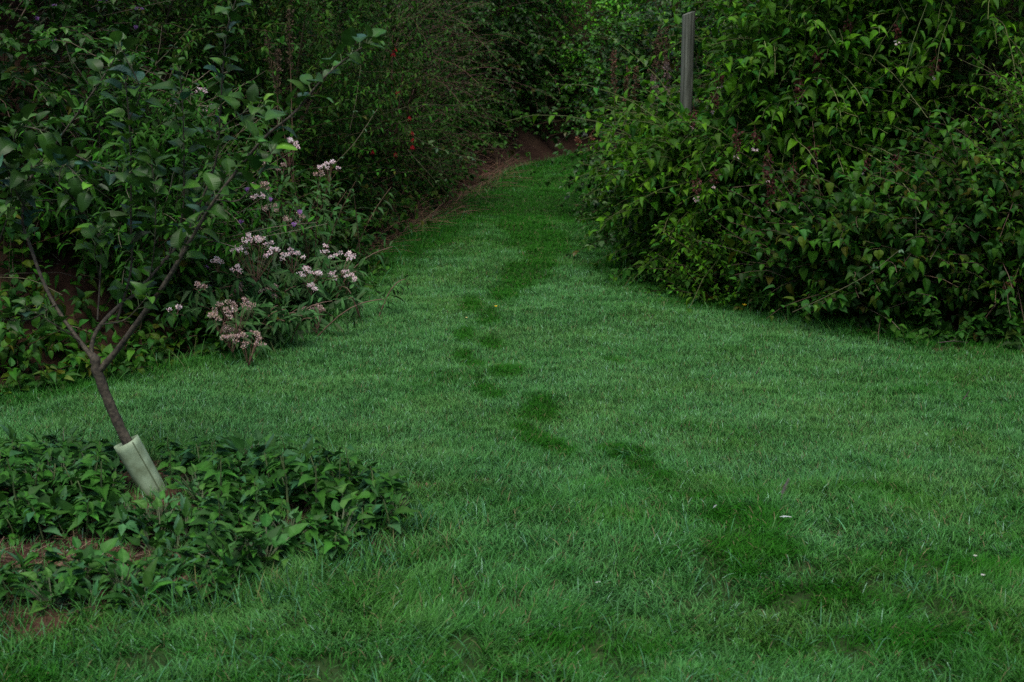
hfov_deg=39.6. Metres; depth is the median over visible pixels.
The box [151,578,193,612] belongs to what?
nettle
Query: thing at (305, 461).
nettle
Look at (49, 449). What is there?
nettle
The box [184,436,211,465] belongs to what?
nettle
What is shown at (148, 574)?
dock weed
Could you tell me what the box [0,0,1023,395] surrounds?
undergrowth
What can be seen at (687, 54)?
fence post
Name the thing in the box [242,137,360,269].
flowering plant
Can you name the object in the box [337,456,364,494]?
dock weed
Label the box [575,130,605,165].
dock plant
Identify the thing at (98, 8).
thistle
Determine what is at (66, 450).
nettle
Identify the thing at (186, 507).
dock weed
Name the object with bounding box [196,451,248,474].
creeping weed
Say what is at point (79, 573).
nettle
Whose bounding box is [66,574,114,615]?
dock weed
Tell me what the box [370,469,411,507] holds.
nettle
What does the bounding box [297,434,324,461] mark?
nettle
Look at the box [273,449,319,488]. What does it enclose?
dock weed
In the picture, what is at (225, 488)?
nettle
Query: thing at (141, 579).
nettle
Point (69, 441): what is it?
nettle
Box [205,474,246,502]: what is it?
nettle
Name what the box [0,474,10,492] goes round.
nettle
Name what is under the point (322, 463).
nettle
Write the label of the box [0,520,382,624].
straw
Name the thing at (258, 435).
creeping weed
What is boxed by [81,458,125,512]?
nettle
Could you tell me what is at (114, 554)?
nettle
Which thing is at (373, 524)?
nettle
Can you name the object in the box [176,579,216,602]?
nettle
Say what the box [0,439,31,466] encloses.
nettle
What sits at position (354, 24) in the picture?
weedy bush
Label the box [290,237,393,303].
flowering plant
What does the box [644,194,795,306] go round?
bush
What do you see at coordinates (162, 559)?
nettle
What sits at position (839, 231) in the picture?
broad leaved bush
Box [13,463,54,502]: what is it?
nettle
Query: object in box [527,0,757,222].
bramble bush
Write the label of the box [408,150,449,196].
bramble cane
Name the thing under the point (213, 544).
creeping weed
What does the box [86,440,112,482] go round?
nettle
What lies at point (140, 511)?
nettle
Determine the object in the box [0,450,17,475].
nettle
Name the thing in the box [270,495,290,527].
nettle
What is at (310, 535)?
nettle
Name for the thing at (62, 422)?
creeping weed
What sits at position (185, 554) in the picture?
nettle
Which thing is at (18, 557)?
dock weed
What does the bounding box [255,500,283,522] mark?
dock weed
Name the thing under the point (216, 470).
nettle
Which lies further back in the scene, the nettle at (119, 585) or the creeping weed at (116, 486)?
the creeping weed at (116, 486)
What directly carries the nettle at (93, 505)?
on the ground at (532, 140)
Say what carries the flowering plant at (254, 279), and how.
on the ground at (532, 140)
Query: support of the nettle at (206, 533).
on the ground at (532, 140)
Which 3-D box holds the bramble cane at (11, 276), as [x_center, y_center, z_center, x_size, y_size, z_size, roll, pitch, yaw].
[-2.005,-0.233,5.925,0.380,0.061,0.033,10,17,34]
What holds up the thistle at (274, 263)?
on the ground at (532, 140)
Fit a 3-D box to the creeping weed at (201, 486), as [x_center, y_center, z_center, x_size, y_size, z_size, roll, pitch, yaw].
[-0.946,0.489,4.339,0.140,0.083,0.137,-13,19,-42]
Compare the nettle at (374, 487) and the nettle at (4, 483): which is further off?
the nettle at (4, 483)
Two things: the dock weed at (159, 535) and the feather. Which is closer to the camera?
the dock weed at (159, 535)
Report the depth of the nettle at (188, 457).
4.57 m
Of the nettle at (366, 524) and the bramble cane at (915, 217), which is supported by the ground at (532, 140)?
the nettle at (366, 524)
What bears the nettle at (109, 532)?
on the ground at (532, 140)
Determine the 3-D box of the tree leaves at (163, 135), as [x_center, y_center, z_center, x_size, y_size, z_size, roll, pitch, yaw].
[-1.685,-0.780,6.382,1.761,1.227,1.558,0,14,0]
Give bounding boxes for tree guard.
[114,435,166,494]
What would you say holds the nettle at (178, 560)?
on the ground at (532, 140)
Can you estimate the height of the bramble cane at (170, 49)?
0.236 m
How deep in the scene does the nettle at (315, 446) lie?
4.62 m
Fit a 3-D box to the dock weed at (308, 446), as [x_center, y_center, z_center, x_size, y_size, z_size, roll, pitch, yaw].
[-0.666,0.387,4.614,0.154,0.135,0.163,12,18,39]
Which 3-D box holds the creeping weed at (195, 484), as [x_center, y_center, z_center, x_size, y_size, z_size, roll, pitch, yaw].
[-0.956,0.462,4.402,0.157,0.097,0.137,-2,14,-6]
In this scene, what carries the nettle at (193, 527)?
on the ground at (532, 140)
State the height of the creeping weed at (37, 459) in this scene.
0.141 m
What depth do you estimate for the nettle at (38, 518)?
4.17 m
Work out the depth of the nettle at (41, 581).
3.74 m
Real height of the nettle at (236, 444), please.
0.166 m
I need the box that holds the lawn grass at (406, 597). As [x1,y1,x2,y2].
[0,151,1023,681]
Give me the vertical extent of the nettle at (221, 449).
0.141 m
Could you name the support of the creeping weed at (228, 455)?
on the ground at (532, 140)
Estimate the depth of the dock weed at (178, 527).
4.07 m
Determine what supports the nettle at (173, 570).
on the ground at (532, 140)
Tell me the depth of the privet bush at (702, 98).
13.87 m
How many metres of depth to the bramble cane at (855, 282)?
6.35 m
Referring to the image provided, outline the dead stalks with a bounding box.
[340,100,540,255]
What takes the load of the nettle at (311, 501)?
on the ground at (532, 140)
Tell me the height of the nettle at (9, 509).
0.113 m
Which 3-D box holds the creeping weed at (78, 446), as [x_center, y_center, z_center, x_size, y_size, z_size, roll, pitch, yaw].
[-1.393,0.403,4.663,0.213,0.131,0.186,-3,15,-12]
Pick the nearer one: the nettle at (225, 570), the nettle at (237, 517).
the nettle at (225, 570)
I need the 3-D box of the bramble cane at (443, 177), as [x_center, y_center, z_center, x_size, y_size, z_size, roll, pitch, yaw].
[-0.444,-1.108,9.556,0.038,0.287,0.145,12,18,39]
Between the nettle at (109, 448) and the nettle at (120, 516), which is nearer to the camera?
the nettle at (120, 516)
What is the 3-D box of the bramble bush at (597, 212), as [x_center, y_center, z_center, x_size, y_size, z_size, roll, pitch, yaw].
[1.069,-0.959,8.880,1.739,1.295,1.743,0,14,0]
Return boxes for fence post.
[680,11,694,167]
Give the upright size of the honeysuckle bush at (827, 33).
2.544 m
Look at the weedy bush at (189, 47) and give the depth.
7.63 m
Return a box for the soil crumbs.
[0,459,475,628]
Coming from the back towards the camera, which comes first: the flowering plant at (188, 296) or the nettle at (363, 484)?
the flowering plant at (188, 296)
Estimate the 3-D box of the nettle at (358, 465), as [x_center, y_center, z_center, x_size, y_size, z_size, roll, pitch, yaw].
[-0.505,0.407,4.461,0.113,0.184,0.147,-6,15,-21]
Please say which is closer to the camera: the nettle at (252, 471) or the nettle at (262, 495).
the nettle at (262, 495)
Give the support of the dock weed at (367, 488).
on the ground at (532, 140)
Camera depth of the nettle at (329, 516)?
4.19 m
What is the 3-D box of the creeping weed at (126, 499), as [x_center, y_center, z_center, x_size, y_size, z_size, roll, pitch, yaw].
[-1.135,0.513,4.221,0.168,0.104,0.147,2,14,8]
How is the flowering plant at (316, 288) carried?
on the ground at (532, 140)
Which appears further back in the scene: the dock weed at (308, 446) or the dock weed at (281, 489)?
the dock weed at (308, 446)
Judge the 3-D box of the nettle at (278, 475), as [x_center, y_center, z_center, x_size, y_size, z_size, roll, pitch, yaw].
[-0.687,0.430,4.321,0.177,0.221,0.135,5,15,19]
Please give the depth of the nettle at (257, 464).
4.55 m
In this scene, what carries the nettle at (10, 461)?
on the ground at (532, 140)
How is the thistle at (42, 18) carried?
on the ground at (532, 140)
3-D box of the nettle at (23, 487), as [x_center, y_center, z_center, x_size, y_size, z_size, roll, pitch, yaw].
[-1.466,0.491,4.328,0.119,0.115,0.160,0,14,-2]
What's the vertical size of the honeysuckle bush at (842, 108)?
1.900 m
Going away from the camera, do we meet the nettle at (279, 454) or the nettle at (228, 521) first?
the nettle at (228, 521)
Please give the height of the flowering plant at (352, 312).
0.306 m
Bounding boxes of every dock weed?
[0,423,16,448]
[1,560,12,585]
[5,550,55,599]
[21,426,74,457]
[27,485,85,526]
[52,492,104,528]
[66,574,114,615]
[96,557,178,627]
[125,511,179,556]
[150,514,196,557]
[159,494,202,545]
[193,535,269,582]
[236,479,295,512]
[241,433,277,474]
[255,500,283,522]
[256,466,313,509]
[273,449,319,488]
[278,434,320,473]
[309,448,362,481]
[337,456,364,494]
[344,485,381,520]
[351,455,380,482]
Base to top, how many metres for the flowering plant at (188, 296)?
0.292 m
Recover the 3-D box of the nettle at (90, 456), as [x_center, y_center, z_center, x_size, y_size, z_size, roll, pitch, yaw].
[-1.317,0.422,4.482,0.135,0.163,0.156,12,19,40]
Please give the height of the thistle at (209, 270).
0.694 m
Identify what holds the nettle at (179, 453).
on the ground at (532, 140)
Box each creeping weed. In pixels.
[0,568,19,580]
[8,481,51,508]
[11,567,90,614]
[12,448,80,486]
[13,454,50,485]
[17,434,56,448]
[33,450,82,480]
[34,415,88,453]
[41,484,77,517]
[44,537,118,582]
[46,469,100,495]
[67,442,112,468]
[88,456,127,484]
[93,548,154,592]
[94,471,133,498]
[105,494,154,526]
[107,494,148,517]
[126,497,198,537]
[135,490,197,527]
[161,500,206,528]
[164,463,215,497]
[175,476,217,500]
[180,522,265,569]
[189,481,217,506]
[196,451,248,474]
[199,510,272,557]
[221,451,267,482]
[222,450,262,473]
[223,513,308,568]
[231,429,275,468]
[241,504,286,538]
[254,507,323,547]
[275,465,314,501]
[304,494,372,550]
[312,480,369,529]
[377,486,419,515]
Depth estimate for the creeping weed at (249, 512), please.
4.17 m
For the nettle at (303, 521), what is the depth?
4.14 m
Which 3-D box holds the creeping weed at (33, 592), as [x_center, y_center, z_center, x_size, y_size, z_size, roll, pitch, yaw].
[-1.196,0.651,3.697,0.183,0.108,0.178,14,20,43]
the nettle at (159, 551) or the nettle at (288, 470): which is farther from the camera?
the nettle at (288, 470)
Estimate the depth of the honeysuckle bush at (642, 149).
7.51 m
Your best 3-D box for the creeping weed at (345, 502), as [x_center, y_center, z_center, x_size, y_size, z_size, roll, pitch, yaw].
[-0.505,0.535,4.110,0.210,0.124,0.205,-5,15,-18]
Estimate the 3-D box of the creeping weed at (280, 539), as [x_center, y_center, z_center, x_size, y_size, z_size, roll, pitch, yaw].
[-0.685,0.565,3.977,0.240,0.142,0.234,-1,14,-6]
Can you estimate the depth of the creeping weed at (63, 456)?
4.59 m
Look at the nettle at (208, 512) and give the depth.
4.13 m
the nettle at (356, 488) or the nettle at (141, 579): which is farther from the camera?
the nettle at (356, 488)
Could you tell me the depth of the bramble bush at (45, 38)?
6.16 m
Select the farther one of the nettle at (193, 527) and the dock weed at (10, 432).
the dock weed at (10, 432)
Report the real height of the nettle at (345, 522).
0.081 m
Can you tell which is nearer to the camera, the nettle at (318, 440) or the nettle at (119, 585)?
the nettle at (119, 585)
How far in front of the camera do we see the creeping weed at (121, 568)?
3.79 m
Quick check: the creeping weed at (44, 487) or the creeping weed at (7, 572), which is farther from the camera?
the creeping weed at (44, 487)
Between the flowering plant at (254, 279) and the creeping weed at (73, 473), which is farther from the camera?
the flowering plant at (254, 279)
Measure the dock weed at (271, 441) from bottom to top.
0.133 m
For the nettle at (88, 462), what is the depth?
4.38 m
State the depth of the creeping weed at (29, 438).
4.89 m
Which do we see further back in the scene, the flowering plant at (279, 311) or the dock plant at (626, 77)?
the dock plant at (626, 77)
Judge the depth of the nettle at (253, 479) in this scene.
4.47 m
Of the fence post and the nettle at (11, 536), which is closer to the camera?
the nettle at (11, 536)
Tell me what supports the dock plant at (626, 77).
on the ground at (532, 140)
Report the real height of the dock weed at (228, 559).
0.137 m
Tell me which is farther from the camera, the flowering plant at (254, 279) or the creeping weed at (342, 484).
the flowering plant at (254, 279)
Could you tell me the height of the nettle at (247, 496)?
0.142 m
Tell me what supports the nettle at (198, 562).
on the ground at (532, 140)
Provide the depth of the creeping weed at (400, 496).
4.33 m
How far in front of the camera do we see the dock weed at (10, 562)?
3.83 m
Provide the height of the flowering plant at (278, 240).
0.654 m
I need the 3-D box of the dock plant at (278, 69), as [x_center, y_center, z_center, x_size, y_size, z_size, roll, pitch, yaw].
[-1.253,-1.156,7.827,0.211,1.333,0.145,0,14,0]
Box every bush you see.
[0,0,233,181]
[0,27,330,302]
[37,0,279,82]
[134,0,503,204]
[273,0,558,212]
[317,0,531,158]
[398,0,626,138]
[461,0,678,129]
[499,25,861,308]
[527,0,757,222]
[546,92,709,260]
[587,0,1006,312]
[604,0,775,110]
[609,0,1023,211]
[617,0,869,112]
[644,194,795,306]
[691,0,1023,202]
[694,99,1019,341]
[860,99,1023,321]
[944,22,1023,315]
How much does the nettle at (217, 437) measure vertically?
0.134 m
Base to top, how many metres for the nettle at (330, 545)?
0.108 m
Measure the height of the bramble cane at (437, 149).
0.251 m
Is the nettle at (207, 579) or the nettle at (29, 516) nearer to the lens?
the nettle at (207, 579)
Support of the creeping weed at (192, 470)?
on the ground at (532, 140)
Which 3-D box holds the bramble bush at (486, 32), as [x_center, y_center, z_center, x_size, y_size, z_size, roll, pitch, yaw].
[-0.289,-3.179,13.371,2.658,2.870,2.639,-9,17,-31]
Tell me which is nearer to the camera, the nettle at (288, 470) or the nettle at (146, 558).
the nettle at (146, 558)
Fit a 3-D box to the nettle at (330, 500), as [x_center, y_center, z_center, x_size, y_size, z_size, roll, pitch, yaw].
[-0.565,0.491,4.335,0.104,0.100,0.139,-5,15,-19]
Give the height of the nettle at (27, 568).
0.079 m
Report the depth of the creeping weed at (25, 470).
4.57 m
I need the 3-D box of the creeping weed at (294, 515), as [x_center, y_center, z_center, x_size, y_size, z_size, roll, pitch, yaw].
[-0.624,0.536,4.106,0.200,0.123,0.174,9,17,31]
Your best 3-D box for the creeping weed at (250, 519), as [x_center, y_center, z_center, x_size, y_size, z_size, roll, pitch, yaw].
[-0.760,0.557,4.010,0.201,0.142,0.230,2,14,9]
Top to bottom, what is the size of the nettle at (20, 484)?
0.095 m
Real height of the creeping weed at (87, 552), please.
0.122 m
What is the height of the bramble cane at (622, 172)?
0.115 m
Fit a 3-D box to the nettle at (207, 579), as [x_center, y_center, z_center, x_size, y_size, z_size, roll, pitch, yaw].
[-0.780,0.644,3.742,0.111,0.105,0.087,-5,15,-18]
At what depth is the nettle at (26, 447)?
4.61 m
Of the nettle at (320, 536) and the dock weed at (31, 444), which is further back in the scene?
the dock weed at (31, 444)
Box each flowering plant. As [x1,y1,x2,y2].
[128,273,241,328]
[143,87,274,205]
[182,232,312,314]
[186,290,388,355]
[199,261,329,313]
[201,181,308,270]
[220,291,339,368]
[240,246,361,310]
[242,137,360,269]
[263,160,397,270]
[278,260,409,335]
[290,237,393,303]
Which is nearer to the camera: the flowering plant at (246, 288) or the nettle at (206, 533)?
the nettle at (206, 533)
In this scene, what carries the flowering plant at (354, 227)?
on the ground at (532, 140)
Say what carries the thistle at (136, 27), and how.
on the ground at (532, 140)
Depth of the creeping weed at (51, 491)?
4.34 m
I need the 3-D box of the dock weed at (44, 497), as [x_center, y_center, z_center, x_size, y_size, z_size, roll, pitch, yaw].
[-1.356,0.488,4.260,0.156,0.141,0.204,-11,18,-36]
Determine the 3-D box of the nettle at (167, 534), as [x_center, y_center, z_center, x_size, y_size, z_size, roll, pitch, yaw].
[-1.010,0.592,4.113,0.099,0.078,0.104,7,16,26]
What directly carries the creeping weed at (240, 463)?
on the ground at (532, 140)
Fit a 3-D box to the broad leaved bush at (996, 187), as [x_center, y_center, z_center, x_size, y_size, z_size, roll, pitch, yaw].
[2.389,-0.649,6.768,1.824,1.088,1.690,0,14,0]
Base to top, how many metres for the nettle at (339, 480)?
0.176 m
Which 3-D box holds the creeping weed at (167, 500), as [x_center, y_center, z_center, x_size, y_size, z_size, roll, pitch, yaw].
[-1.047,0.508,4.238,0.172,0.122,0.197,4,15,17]
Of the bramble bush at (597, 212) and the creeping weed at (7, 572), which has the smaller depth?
the creeping weed at (7, 572)
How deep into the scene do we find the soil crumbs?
4.06 m
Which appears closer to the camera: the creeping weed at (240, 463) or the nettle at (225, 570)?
the nettle at (225, 570)
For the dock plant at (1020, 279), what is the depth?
6.49 m
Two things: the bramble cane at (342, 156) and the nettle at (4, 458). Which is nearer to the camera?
the nettle at (4, 458)
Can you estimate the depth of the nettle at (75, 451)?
4.68 m
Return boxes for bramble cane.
[0,274,62,295]
[145,24,194,74]
[334,110,376,164]
[350,67,361,128]
[392,114,484,163]
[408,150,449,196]
[439,155,451,195]
[579,190,614,200]
[607,164,652,176]
[792,249,903,312]
[913,189,917,257]
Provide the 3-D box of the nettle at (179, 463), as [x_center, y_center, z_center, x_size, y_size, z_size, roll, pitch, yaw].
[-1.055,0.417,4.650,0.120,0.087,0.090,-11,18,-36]
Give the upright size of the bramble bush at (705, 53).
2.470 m
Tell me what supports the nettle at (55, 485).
on the ground at (532, 140)
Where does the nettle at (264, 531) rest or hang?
on the ground at (532, 140)
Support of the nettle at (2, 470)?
on the ground at (532, 140)
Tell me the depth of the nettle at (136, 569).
3.85 m
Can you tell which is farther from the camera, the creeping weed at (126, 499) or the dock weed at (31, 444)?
the dock weed at (31, 444)
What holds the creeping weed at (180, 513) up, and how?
on the ground at (532, 140)
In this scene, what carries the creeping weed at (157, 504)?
on the ground at (532, 140)
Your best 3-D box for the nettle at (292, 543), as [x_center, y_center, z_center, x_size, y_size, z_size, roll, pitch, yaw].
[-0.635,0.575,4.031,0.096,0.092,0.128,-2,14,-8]
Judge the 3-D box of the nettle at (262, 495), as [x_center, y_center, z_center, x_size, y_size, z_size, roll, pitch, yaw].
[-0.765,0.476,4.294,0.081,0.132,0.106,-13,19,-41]
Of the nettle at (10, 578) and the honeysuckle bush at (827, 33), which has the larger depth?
the honeysuckle bush at (827, 33)
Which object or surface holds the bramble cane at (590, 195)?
attached to the honeysuckle bush at (642, 149)
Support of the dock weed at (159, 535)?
on the ground at (532, 140)
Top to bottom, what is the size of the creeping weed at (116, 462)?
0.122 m
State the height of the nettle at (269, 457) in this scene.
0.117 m
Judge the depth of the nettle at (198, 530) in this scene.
4.13 m
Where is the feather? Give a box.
[781,478,790,497]
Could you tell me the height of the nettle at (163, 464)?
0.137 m
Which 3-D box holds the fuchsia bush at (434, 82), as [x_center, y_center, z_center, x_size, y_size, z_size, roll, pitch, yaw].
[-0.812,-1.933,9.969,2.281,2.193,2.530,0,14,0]
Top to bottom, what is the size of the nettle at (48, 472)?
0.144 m
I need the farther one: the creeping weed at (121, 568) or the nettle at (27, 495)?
the nettle at (27, 495)
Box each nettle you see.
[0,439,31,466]
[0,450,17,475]
[0,450,37,507]
[0,460,30,490]
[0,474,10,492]
[0,497,16,526]
[0,514,33,546]
[0,563,33,605]
[1,442,36,475]
[2,561,35,588]
[7,476,28,500]
[9,500,58,538]
[12,484,52,530]
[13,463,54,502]
[14,498,69,539]
[17,485,49,509]
[24,542,67,578]
[29,571,56,606]
[32,441,61,464]
[32,442,68,471]
[38,460,77,492]
[46,518,74,538]
[48,470,70,487]
[50,562,102,607]
[51,462,92,495]
[51,489,88,524]
[53,443,77,466]
[57,549,111,582]
[58,473,121,521]
[59,437,85,451]
[67,438,86,458]
[67,496,112,538]
[68,450,123,493]
[73,451,121,497]
[73,495,116,522]
[80,439,127,480]
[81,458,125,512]
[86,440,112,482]
[87,517,118,537]
[90,551,129,576]
[98,504,149,546]
[102,599,130,618]
[106,580,130,604]
[112,508,158,541]
[120,563,144,582]
[131,583,162,603]
[136,573,161,586]
[137,557,160,571]
[145,556,174,579]
[148,530,180,550]
[149,545,168,565]
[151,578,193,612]
[153,561,192,597]
[154,436,184,461]
[156,447,180,484]
[166,449,194,474]
[166,557,199,575]
[171,456,198,477]
[171,546,208,563]
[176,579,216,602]
[177,437,222,478]
[179,532,201,546]
[180,554,223,576]
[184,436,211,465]
[186,501,221,535]
[188,492,242,536]
[189,525,201,546]
[190,517,233,568]
[193,454,241,494]
[194,565,236,602]
[197,458,226,491]
[198,440,234,471]
[204,459,244,512]
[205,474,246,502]
[208,436,227,452]
[212,561,240,589]
[215,480,256,511]
[220,435,261,464]
[220,512,241,527]
[230,509,254,537]
[231,468,255,488]
[231,535,266,581]
[238,485,271,526]
[243,479,274,520]
[244,467,268,484]
[245,473,275,510]
[246,476,273,486]
[248,446,288,488]
[252,451,288,484]
[257,523,273,550]
[261,449,313,519]
[266,451,302,484]
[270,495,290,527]
[273,525,301,564]
[275,433,298,458]
[277,455,295,486]
[284,466,336,508]
[296,514,333,546]
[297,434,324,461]
[297,452,335,489]
[297,520,318,541]
[297,544,323,561]
[298,462,341,517]
[304,486,346,519]
[307,443,340,470]
[312,535,338,550]
[314,487,343,505]
[318,454,347,486]
[318,530,355,561]
[321,508,343,523]
[322,455,359,493]
[332,444,371,486]
[336,515,358,534]
[348,504,384,537]
[350,487,374,506]
[351,465,399,511]
[353,473,385,519]
[355,504,389,535]
[357,464,382,499]
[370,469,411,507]
[373,492,417,534]
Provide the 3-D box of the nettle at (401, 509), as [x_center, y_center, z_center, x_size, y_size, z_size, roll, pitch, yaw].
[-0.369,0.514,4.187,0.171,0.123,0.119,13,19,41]
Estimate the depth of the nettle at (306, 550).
4.00 m
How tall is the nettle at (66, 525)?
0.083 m
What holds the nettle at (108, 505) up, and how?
on the ground at (532, 140)
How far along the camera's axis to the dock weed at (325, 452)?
4.57 m
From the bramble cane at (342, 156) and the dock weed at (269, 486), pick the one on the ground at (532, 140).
the dock weed at (269, 486)
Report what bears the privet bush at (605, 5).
on the ground at (532, 140)
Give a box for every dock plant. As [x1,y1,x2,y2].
[262,6,298,229]
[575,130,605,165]
[610,50,639,223]
[647,25,670,91]
[650,61,679,228]
[985,254,1023,319]
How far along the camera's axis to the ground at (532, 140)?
5.26 m
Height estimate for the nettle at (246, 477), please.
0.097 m
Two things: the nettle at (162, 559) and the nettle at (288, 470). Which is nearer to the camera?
the nettle at (162, 559)
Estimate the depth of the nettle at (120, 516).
4.13 m
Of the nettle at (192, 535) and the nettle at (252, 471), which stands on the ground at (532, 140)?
the nettle at (192, 535)
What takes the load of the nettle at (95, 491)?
on the ground at (532, 140)
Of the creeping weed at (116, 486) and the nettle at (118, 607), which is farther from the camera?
the creeping weed at (116, 486)
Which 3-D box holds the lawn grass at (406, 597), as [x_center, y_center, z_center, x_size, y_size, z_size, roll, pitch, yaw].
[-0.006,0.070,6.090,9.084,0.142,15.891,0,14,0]
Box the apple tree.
[0,0,385,444]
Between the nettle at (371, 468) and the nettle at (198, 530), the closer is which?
the nettle at (198, 530)
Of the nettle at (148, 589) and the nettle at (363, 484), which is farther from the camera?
the nettle at (363, 484)
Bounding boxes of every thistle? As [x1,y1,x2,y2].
[33,0,72,25]
[84,0,120,28]
[130,7,149,63]
[187,175,230,294]
[238,187,303,291]
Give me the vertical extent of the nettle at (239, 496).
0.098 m
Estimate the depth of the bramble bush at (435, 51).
11.77 m
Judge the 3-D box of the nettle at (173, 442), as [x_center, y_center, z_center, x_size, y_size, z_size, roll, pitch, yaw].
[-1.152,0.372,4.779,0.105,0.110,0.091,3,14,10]
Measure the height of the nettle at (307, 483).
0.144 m
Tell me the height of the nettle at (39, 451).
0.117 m
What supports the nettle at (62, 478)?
on the ground at (532, 140)
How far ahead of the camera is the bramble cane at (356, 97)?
7.93 m
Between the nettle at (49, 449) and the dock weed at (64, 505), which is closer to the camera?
the dock weed at (64, 505)
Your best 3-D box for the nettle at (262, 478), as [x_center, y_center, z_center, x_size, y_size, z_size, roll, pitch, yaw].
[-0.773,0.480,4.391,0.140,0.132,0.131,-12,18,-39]
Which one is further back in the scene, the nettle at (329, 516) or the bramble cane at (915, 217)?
the bramble cane at (915, 217)
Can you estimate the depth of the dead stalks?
10.18 m
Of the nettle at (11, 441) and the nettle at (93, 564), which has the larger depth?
the nettle at (11, 441)
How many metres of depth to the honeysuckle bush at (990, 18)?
6.89 m
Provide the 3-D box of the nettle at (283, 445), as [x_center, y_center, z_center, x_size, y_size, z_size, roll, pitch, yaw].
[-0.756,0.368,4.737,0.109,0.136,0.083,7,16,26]
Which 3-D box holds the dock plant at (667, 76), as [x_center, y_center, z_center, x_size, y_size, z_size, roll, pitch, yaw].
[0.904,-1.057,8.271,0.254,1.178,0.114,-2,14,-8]
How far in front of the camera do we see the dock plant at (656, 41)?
9.03 m
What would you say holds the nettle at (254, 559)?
on the ground at (532, 140)
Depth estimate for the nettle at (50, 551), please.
3.82 m
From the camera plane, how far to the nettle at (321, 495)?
4.20 m
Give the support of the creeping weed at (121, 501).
on the ground at (532, 140)
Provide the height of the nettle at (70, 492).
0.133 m
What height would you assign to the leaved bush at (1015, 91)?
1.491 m
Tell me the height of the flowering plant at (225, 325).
0.320 m
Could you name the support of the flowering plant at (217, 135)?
on the ground at (532, 140)
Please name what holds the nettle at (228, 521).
on the ground at (532, 140)
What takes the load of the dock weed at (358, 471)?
on the ground at (532, 140)
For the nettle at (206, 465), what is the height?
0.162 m
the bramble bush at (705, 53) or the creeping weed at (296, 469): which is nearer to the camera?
the creeping weed at (296, 469)
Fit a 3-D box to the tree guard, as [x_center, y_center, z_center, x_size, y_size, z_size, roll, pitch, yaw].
[-1.165,0.444,4.546,0.199,0.297,0.077,0,14,0]
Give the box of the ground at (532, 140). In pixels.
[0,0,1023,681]

